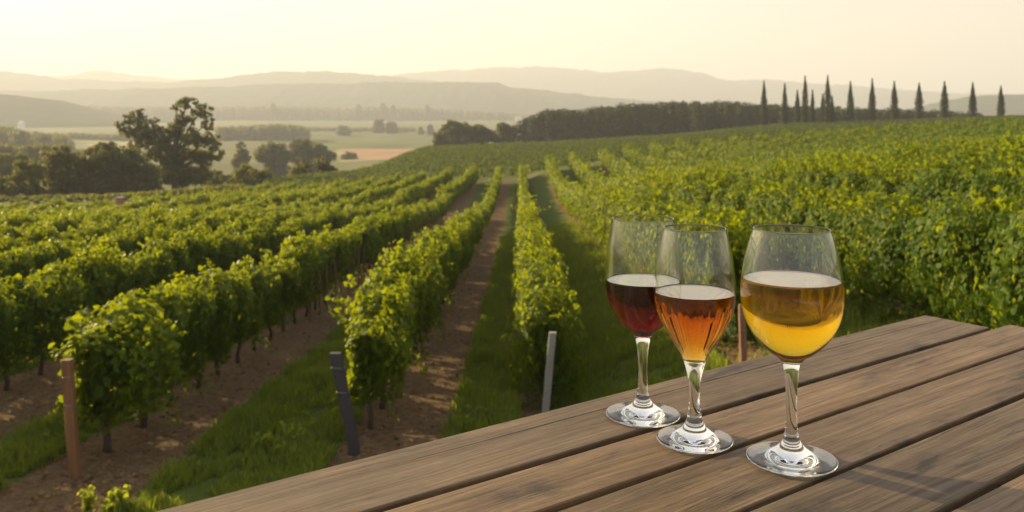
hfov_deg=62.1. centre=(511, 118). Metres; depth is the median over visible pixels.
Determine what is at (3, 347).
grapevine
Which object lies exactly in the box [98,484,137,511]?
weed plant
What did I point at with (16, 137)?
woods
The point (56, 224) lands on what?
grapevine
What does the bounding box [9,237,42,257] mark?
grapevine
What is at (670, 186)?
grapevine
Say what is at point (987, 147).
grapevine
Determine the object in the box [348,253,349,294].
vine stake
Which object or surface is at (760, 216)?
grapevine
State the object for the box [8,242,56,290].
grapevine
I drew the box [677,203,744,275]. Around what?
grapevine
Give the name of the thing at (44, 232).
grapevine
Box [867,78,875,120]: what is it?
cypress tree
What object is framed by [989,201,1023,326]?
grapevine
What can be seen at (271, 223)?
grapevine
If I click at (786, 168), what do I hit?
grapevine
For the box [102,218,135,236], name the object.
grapevine
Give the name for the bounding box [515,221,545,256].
grapevine
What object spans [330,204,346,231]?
grapevine
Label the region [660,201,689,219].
grapevine
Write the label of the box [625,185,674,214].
grapevine
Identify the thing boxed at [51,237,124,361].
grapevine
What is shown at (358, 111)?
broadleaf tree
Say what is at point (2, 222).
grapevine
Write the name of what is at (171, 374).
grapevine
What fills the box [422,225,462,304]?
grapevine
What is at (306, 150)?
broadleaf tree
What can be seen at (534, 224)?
grapevine
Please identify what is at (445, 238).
grapevine
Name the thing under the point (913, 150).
grapevine
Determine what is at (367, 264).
vine stake
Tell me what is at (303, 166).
broadleaf bush
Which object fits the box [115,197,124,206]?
field bin
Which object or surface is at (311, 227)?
grapevine
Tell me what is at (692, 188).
grapevine
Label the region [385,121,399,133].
broadleaf tree
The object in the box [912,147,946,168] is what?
grapevine
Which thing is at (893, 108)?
cypress tree
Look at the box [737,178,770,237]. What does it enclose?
grapevine
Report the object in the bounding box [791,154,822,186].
grapevine
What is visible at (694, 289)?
wine glass
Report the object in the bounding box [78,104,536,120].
woods
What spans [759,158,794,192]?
grapevine
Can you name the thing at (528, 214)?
grapevine
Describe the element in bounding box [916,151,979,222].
grapevine
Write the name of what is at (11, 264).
grapevine
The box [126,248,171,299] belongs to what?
grapevine
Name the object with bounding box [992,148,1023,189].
grapevine
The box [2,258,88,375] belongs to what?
grapevine
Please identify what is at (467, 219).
grapevine
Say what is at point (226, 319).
grapevine
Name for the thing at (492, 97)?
hills
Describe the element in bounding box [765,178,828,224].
grapevine
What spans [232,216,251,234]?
grapevine
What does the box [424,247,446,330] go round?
grapevine
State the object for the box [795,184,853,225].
grapevine
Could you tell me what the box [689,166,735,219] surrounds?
grapevine
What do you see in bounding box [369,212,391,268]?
grapevine
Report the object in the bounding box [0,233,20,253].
grapevine
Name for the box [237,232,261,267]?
grapevine
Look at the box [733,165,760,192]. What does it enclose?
grapevine
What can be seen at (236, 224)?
grapevine
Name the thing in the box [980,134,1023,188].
grapevine
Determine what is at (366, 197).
vines
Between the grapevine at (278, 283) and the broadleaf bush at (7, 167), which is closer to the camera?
the grapevine at (278, 283)
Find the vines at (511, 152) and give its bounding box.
[259,115,1023,190]
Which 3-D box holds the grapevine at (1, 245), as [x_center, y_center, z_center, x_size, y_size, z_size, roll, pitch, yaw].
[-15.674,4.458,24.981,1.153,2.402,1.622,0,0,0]
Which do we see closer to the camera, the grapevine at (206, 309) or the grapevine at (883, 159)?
the grapevine at (206, 309)
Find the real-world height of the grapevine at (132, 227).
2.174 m
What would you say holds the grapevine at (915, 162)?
on the ground at (368, 148)
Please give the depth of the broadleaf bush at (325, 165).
156.84 m
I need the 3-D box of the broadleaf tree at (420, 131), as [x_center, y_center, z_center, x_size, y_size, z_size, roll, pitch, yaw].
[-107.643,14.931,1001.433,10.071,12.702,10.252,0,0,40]
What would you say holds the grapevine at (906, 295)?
on the ground at (368, 148)
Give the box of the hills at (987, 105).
[902,94,1023,115]
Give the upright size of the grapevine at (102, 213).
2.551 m
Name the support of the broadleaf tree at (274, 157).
on the ground at (368, 148)
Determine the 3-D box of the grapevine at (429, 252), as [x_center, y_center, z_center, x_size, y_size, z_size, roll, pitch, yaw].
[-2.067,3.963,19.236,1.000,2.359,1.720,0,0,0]
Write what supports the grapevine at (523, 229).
on the ground at (368, 148)
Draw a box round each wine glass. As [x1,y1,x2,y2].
[605,215,679,427]
[653,224,736,453]
[740,224,844,476]
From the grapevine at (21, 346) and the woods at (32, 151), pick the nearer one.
the grapevine at (21, 346)
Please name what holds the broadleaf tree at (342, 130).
on the ground at (368, 148)
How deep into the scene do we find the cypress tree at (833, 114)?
245.62 m
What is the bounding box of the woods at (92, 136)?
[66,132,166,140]
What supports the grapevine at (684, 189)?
on the ground at (368, 148)
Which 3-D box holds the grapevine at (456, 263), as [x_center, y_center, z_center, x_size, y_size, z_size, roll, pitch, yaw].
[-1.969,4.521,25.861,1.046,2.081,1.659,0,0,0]
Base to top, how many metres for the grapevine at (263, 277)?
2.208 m
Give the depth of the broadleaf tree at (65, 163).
126.63 m
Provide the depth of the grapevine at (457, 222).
30.54 m
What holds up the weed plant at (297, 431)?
on the ground at (368, 148)
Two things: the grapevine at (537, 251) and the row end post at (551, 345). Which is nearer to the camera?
the row end post at (551, 345)
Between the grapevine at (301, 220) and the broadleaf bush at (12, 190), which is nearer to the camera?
the grapevine at (301, 220)
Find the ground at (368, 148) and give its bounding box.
[0,120,949,511]
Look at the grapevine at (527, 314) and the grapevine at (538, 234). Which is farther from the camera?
the grapevine at (538, 234)
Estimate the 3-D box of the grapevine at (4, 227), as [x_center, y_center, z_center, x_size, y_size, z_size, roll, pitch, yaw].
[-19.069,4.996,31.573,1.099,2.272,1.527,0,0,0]
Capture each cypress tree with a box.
[758,81,768,126]
[780,83,788,123]
[793,90,800,122]
[801,75,809,122]
[809,90,815,121]
[819,93,826,121]
[822,75,832,122]
[830,96,834,122]
[846,81,854,121]
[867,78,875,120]
[889,81,899,120]
[914,83,924,118]
[939,81,950,117]
[967,82,976,116]
[996,86,1005,115]
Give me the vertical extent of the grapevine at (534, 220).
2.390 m
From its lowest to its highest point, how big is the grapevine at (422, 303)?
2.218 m
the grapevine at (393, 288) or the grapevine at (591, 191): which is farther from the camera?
the grapevine at (591, 191)
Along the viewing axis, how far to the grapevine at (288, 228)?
32.93 m
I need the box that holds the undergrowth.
[0,182,246,203]
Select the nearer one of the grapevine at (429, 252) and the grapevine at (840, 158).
the grapevine at (429, 252)
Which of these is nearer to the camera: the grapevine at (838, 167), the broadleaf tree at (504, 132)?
the grapevine at (838, 167)
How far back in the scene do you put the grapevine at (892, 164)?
28.77 m
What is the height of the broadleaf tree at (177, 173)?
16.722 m
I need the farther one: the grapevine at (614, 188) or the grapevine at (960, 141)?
the grapevine at (960, 141)
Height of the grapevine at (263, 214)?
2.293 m
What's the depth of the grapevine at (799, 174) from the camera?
28.42 m
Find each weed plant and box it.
[77,485,96,511]
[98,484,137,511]
[249,430,283,455]
[278,420,307,443]
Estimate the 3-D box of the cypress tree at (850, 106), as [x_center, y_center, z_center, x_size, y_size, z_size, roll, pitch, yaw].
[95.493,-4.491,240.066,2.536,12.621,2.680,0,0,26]
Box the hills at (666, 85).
[49,66,1003,109]
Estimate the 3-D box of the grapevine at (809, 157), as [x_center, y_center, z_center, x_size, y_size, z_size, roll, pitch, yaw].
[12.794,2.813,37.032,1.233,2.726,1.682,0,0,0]
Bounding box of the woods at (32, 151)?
[0,142,83,180]
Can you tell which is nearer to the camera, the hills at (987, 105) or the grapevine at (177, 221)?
the grapevine at (177, 221)
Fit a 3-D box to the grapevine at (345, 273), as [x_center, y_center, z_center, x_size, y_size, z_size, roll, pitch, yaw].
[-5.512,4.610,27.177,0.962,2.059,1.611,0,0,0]
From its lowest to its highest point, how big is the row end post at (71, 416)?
1.620 m
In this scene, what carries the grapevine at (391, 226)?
on the ground at (368, 148)
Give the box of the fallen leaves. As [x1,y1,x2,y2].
[0,268,736,511]
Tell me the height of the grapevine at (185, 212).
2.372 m
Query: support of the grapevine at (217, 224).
on the ground at (368, 148)
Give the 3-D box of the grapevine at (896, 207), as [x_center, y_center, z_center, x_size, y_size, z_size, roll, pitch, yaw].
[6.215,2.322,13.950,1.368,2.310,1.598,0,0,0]
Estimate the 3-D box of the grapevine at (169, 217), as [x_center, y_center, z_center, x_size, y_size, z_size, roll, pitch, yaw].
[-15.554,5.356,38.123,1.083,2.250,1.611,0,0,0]
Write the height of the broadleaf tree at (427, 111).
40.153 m
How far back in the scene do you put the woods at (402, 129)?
1125.54 m
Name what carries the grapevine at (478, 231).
on the ground at (368, 148)
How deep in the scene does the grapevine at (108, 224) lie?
32.41 m
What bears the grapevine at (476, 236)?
on the ground at (368, 148)
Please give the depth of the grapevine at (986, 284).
10.85 m
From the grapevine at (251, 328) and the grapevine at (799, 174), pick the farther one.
the grapevine at (799, 174)
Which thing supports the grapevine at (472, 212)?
on the ground at (368, 148)
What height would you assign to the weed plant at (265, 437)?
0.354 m
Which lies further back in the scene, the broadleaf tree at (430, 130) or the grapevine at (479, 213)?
the broadleaf tree at (430, 130)
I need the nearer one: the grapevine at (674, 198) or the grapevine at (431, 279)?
the grapevine at (431, 279)
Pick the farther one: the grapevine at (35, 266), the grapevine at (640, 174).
the grapevine at (640, 174)
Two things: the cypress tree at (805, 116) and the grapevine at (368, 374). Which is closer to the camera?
the grapevine at (368, 374)
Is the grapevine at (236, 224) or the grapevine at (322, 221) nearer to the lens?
the grapevine at (236, 224)
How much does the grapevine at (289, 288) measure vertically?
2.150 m
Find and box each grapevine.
[0,219,12,229]
[0,222,16,246]
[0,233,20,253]
[0,234,4,253]
[0,246,33,289]
[0,266,5,283]
[0,272,53,390]
[0,281,12,401]
[1,210,27,228]
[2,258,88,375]
[3,221,36,243]
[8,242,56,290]
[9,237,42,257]
[14,222,58,255]
[19,209,44,227]
[26,236,78,280]
[33,214,64,234]
[39,253,107,349]
[42,289,186,452]
[43,212,80,234]
[49,225,76,247]
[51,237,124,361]
[59,227,88,250]
[64,234,96,263]
[69,218,87,235]
[69,240,115,254]
[72,223,108,244]
[85,205,114,227]
[86,216,120,236]
[89,230,131,257]
[91,284,198,427]
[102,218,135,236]
[103,229,146,257]
[105,251,155,308]
[108,213,125,227]
[112,211,135,225]
[115,220,143,231]
[123,215,159,254]
[125,271,206,422]
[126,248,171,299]
[134,219,156,232]
[137,232,189,288]
[139,204,165,227]
[149,223,170,243]
[154,224,203,286]
[159,225,187,246]
[160,213,196,235]
[161,214,177,228]
[165,273,230,389]
[169,225,221,289]
[175,209,196,223]
[178,206,206,227]
[191,258,253,374]
[195,210,232,236]
[196,222,221,235]
[201,230,234,284]
[208,219,242,277]
[219,217,239,235]
[219,230,256,278]
[222,265,264,362]
[229,253,278,350]
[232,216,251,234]
[235,224,243,234]
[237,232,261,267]
[240,208,262,221]
[243,220,272,267]
[246,214,280,266]
[253,258,293,340]
[254,207,273,224]
[260,245,309,331]
[269,226,287,264]
[271,221,294,264]
[276,230,324,322]
[276,230,326,315]
[280,215,312,236]
[281,218,303,248]
[291,213,320,236]
[291,235,334,309]
[301,212,322,235]
[304,229,343,307]
[309,209,334,231]
[313,212,327,235]
[318,206,337,231]
[318,223,352,297]
[325,288,417,428]
[328,230,355,291]
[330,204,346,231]
[330,224,363,290]
[342,221,377,279]
[343,268,418,408]
[349,226,369,274]
[350,212,381,275]
[356,260,427,403]
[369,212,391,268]
[369,214,391,255]
[369,220,385,269]
[375,239,430,375]
[381,209,402,258]
[381,212,396,253]
[382,212,403,249]
[384,206,405,248]
[391,206,408,249]
[395,204,413,250]
[404,238,442,340]
[406,258,432,362]
[411,226,455,314]
[413,231,453,318]
[413,253,448,351]
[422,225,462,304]
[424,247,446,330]
[437,219,472,265]
[437,242,455,309]
[439,221,466,288]
[442,230,464,289]
[445,217,470,273]
[449,217,473,272]
[449,239,462,273]
[452,212,477,260]
[454,214,473,267]
[458,222,471,276]
[460,209,482,250]
[461,207,480,253]
[464,208,484,248]
[464,213,479,250]
[468,213,482,253]
[500,282,588,406]
[510,245,561,330]
[511,205,539,230]
[511,223,552,301]
[512,223,551,276]
[513,260,575,384]
[513,269,566,374]
[514,216,542,251]
[514,248,569,345]
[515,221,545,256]
[516,227,553,291]
[516,232,545,297]
[517,205,550,250]
[518,203,537,249]
[518,221,543,256]
[518,232,553,321]
[575,188,587,233]
[580,187,594,232]
[581,192,594,233]
[584,184,606,237]
[585,186,610,239]
[588,185,618,235]
[588,189,608,244]
[591,185,629,247]
[592,183,625,246]
[595,187,626,247]
[602,192,616,252]
[605,183,633,251]
[606,194,627,242]
[616,192,655,215]
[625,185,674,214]
[628,173,646,195]
[628,202,672,214]
[633,177,647,195]
[638,174,651,194]
[642,200,686,216]
[645,166,671,200]
[655,171,687,200]
[658,180,678,202]
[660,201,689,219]
[667,204,761,353]
[668,188,683,208]
[669,172,692,207]
[670,168,712,212]
[673,202,700,223]
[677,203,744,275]
[686,180,710,217]
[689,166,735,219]
[702,161,726,177]
[706,180,742,220]
[714,164,736,182]
[714,183,753,220]
[718,166,742,194]
[725,175,774,249]
[727,172,740,191]
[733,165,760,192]
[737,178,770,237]
[744,184,780,236]
[745,175,755,192]
[748,165,769,191]
[751,181,800,224]
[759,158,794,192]
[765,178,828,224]
[766,161,801,189]
[776,159,813,184]
[785,173,804,187]
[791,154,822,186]
[793,152,815,171]
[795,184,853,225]
[806,151,858,203]
[807,182,884,288]
[815,162,845,207]
[815,200,901,309]
[824,148,854,163]
[827,151,888,209]
[837,162,883,219]
[839,155,873,173]
[840,191,928,315]
[861,154,930,221]
[863,153,897,177]
[868,189,959,325]
[881,158,907,177]
[884,138,923,164]
[887,162,930,239]
[891,160,929,179]
[896,189,1020,322]
[903,168,955,216]
[909,144,932,163]
[910,158,928,177]
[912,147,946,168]
[915,157,942,171]
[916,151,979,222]
[924,185,1023,330]
[933,139,960,153]
[939,147,992,178]
[944,137,979,159]
[950,159,1005,238]
[952,151,988,174]
[953,141,985,166]
[955,136,979,149]
[958,160,1023,228]
[977,136,1001,156]
[978,142,1018,170]
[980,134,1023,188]
[989,134,1020,146]
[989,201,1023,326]
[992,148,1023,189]
[993,142,1023,164]
[995,140,1023,149]
[1001,131,1023,144]
[1008,161,1023,213]
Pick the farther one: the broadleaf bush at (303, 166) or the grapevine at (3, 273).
the broadleaf bush at (303, 166)
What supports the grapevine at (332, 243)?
on the ground at (368, 148)
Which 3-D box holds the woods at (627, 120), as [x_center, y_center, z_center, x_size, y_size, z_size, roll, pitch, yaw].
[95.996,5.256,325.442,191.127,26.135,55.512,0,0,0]
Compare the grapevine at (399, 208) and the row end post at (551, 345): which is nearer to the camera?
the row end post at (551, 345)
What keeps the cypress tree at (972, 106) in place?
on the ground at (368, 148)
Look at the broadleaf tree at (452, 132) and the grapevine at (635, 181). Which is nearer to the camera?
the grapevine at (635, 181)
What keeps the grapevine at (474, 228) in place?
on the ground at (368, 148)
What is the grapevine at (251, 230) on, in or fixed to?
on the ground at (368, 148)
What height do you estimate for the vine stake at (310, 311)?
1.267 m
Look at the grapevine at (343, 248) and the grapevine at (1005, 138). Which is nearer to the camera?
the grapevine at (343, 248)
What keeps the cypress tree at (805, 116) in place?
on the ground at (368, 148)
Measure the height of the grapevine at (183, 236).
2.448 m
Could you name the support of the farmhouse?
on the ground at (368, 148)
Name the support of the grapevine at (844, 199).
on the ground at (368, 148)
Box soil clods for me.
[0,244,739,511]
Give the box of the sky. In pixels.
[0,0,1023,93]
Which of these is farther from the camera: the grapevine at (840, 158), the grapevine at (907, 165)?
the grapevine at (840, 158)
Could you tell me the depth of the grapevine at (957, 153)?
23.81 m
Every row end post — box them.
[61,358,80,478]
[329,352,360,455]
[541,332,555,412]
[738,304,746,361]
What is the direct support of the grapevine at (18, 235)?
on the ground at (368, 148)
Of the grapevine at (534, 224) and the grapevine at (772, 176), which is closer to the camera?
the grapevine at (534, 224)
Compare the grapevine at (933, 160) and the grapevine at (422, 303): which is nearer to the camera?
the grapevine at (422, 303)
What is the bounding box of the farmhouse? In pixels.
[514,115,521,120]
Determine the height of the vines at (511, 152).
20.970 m
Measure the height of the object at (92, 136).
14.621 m
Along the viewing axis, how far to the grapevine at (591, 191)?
36.08 m
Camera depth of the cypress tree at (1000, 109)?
237.62 m
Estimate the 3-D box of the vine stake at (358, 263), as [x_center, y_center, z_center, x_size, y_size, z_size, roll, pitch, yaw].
[-5.172,5.046,28.649,0.071,1.454,0.071,0,0,43]
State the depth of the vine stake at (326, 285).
23.88 m
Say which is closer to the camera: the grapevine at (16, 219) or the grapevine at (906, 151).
the grapevine at (906, 151)
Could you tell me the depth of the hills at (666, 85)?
5024.46 m
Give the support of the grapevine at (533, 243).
on the ground at (368, 148)
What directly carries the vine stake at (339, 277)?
on the ground at (368, 148)
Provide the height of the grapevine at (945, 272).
2.373 m
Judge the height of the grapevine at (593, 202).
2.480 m
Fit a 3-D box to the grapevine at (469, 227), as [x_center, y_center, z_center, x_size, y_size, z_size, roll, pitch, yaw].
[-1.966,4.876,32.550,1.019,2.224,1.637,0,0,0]
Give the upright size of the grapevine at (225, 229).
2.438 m
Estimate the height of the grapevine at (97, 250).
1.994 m
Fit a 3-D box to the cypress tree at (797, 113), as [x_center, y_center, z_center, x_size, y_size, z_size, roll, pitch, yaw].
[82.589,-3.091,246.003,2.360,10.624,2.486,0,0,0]
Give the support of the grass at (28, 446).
on the ground at (368, 148)
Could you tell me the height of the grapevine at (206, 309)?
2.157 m
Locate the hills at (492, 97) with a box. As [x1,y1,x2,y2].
[0,81,722,115]
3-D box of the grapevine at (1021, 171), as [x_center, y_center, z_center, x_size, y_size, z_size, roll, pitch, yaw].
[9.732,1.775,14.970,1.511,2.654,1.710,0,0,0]
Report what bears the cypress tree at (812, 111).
on the ground at (368, 148)
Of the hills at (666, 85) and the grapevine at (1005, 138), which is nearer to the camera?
the grapevine at (1005, 138)
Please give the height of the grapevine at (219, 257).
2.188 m
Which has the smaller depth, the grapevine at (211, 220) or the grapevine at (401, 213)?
the grapevine at (211, 220)
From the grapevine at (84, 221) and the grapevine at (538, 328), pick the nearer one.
the grapevine at (538, 328)
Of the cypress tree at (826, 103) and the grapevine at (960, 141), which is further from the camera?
the cypress tree at (826, 103)
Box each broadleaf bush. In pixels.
[0,152,33,184]
[0,173,25,196]
[4,159,50,195]
[202,169,232,186]
[226,163,274,186]
[282,160,311,178]
[311,155,338,176]
[340,151,357,159]
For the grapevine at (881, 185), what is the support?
on the ground at (368, 148)
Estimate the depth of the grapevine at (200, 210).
41.55 m
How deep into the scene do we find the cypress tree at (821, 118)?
245.69 m
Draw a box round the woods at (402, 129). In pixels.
[306,127,415,131]
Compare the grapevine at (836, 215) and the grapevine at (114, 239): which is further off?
the grapevine at (114, 239)
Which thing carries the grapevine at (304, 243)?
on the ground at (368, 148)
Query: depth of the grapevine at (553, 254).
17.55 m
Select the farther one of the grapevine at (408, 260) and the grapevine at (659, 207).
the grapevine at (659, 207)
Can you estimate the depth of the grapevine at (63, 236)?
29.49 m
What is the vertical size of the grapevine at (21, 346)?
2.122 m
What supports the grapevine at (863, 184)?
on the ground at (368, 148)
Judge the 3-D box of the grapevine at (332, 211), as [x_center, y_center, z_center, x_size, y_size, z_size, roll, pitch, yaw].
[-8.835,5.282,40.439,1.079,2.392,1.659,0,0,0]
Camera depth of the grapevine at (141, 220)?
36.19 m
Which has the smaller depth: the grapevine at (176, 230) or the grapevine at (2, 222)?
the grapevine at (176, 230)
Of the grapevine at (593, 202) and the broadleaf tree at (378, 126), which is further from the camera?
the broadleaf tree at (378, 126)
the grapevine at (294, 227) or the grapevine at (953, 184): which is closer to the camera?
the grapevine at (953, 184)
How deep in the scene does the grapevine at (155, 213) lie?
36.75 m
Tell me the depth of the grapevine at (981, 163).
22.96 m
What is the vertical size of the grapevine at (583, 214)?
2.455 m
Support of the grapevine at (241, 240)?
on the ground at (368, 148)
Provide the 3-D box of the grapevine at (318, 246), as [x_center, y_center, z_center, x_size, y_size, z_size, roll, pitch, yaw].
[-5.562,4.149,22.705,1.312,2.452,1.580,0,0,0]
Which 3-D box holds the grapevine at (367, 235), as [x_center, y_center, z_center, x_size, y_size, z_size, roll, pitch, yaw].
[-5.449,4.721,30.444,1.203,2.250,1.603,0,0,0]
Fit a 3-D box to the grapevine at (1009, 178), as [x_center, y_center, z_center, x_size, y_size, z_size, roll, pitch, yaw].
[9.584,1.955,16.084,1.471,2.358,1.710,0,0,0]
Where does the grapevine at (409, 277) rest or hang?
on the ground at (368, 148)
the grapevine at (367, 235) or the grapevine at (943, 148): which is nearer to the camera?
the grapevine at (367, 235)
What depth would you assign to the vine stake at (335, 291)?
24.83 m
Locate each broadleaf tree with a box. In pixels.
[37,144,96,194]
[77,141,164,194]
[114,97,225,189]
[230,142,251,174]
[253,140,293,178]
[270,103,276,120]
[287,138,336,174]
[335,125,351,135]
[355,104,361,120]
[371,119,385,132]
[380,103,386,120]
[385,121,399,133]
[389,105,396,120]
[417,126,424,134]
[424,104,430,120]
[426,124,434,134]
[432,132,442,145]
[433,119,474,145]
[470,124,497,143]
[492,122,517,142]
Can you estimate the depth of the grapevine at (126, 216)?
41.31 m
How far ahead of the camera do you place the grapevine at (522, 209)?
36.15 m
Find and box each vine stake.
[309,276,311,321]
[325,261,327,308]
[334,260,336,303]
[338,258,339,298]
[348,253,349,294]
[352,250,353,289]
[358,247,359,286]
[362,246,363,282]
[367,247,368,276]
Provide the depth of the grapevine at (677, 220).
17.44 m
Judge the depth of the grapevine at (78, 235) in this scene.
30.59 m
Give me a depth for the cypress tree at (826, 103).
237.59 m
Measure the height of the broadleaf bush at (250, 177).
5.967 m
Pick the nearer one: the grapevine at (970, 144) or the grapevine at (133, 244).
the grapevine at (133, 244)
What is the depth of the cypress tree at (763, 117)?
237.66 m
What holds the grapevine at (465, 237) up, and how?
on the ground at (368, 148)
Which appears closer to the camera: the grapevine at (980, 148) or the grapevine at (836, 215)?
the grapevine at (836, 215)
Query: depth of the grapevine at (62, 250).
22.83 m
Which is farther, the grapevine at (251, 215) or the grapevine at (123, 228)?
the grapevine at (251, 215)
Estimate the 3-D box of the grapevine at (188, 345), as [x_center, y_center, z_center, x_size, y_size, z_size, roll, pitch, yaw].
[-5.571,3.687,13.836,0.921,2.202,1.720,0,0,0]
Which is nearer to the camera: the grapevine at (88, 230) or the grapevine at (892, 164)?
the grapevine at (892, 164)
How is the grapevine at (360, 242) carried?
on the ground at (368, 148)
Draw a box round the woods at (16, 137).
[0,126,75,148]
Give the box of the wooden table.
[157,315,1023,511]
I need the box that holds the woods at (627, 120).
[513,100,983,142]
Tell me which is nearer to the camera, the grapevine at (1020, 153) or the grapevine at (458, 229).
the grapevine at (1020, 153)
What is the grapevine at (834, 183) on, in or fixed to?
on the ground at (368, 148)
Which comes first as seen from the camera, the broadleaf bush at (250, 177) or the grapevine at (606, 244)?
the grapevine at (606, 244)
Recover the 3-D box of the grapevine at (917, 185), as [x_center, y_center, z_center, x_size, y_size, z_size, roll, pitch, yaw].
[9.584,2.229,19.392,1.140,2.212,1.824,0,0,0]
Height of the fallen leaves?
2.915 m
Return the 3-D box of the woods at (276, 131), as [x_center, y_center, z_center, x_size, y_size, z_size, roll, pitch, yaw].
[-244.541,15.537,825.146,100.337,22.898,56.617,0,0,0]
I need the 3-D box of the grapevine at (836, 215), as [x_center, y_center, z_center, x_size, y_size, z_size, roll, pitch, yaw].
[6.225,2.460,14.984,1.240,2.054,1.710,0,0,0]
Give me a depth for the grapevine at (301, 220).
34.73 m
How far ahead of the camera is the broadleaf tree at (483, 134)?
307.46 m
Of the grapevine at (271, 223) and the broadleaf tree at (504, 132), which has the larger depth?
the broadleaf tree at (504, 132)
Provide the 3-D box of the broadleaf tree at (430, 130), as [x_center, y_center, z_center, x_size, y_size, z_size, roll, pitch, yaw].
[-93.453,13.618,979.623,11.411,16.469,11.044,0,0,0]
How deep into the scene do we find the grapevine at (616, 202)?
27.54 m
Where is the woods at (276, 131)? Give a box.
[214,123,311,140]
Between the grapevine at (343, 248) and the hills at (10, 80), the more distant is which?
the hills at (10, 80)
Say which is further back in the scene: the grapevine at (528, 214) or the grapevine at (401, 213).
the grapevine at (401, 213)
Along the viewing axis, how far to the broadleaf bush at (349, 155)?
478.69 m
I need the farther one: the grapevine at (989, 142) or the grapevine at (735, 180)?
the grapevine at (735, 180)
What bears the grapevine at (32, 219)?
on the ground at (368, 148)
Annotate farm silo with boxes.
[18,121,24,130]
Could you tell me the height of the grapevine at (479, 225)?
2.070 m
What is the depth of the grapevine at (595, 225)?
34.16 m
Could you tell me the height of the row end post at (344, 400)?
1.520 m
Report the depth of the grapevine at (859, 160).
31.53 m
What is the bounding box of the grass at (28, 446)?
[0,218,931,511]
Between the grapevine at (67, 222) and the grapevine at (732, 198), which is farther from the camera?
the grapevine at (67, 222)
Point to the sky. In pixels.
(908, 43)
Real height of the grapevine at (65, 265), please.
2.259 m
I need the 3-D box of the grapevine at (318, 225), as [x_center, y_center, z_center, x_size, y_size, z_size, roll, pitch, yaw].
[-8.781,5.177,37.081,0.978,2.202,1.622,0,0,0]
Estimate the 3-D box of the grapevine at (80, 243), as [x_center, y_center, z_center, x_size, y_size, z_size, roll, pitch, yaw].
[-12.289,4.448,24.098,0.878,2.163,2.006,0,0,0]
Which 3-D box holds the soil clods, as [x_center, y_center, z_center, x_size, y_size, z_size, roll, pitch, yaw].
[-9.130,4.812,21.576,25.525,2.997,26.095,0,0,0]
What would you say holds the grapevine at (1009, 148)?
on the ground at (368, 148)
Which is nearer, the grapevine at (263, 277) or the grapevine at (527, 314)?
the grapevine at (527, 314)
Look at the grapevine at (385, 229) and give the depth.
35.14 m
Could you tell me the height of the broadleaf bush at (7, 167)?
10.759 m
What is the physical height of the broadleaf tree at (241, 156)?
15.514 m
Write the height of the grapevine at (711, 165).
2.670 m
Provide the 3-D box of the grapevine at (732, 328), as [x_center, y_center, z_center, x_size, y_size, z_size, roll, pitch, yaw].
[3.390,2.692,14.230,1.699,2.607,1.710,0,0,0]
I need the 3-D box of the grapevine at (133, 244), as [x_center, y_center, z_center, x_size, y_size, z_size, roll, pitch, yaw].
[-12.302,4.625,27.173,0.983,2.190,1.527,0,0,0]
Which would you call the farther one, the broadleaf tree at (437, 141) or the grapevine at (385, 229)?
the broadleaf tree at (437, 141)
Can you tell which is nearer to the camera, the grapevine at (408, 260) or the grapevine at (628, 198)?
the grapevine at (408, 260)
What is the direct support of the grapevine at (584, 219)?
on the ground at (368, 148)
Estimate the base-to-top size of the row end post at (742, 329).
1.070 m
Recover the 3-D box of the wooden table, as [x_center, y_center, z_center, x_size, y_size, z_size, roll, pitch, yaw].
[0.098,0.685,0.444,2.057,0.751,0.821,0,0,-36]
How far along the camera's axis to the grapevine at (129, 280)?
19.48 m
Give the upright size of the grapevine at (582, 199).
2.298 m
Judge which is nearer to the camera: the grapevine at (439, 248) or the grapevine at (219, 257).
the grapevine at (439, 248)
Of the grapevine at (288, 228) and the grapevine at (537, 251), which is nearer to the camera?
the grapevine at (537, 251)
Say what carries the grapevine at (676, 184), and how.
on the ground at (368, 148)
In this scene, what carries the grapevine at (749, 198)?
on the ground at (368, 148)
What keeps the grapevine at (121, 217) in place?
on the ground at (368, 148)
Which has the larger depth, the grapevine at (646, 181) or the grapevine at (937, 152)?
the grapevine at (646, 181)
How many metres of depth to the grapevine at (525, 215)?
35.21 m
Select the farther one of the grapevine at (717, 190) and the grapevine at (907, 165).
the grapevine at (907, 165)
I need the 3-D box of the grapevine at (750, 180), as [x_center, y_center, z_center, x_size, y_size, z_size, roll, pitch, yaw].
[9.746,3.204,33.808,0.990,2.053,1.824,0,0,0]
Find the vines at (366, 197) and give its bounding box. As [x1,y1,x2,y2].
[0,115,1023,239]
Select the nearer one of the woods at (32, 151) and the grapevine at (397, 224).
the grapevine at (397, 224)
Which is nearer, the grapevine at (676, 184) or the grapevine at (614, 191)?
the grapevine at (614, 191)
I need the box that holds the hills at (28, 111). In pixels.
[0,94,173,126]
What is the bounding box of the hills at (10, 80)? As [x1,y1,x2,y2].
[0,71,435,90]
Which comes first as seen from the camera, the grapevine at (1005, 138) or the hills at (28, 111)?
the grapevine at (1005, 138)
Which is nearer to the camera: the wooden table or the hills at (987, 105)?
the wooden table
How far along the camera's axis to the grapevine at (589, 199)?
37.31 m
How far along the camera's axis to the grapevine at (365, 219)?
31.50 m
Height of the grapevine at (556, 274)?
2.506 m
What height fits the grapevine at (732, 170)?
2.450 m
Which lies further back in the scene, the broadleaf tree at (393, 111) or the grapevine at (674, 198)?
the broadleaf tree at (393, 111)
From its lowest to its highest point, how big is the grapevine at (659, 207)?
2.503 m

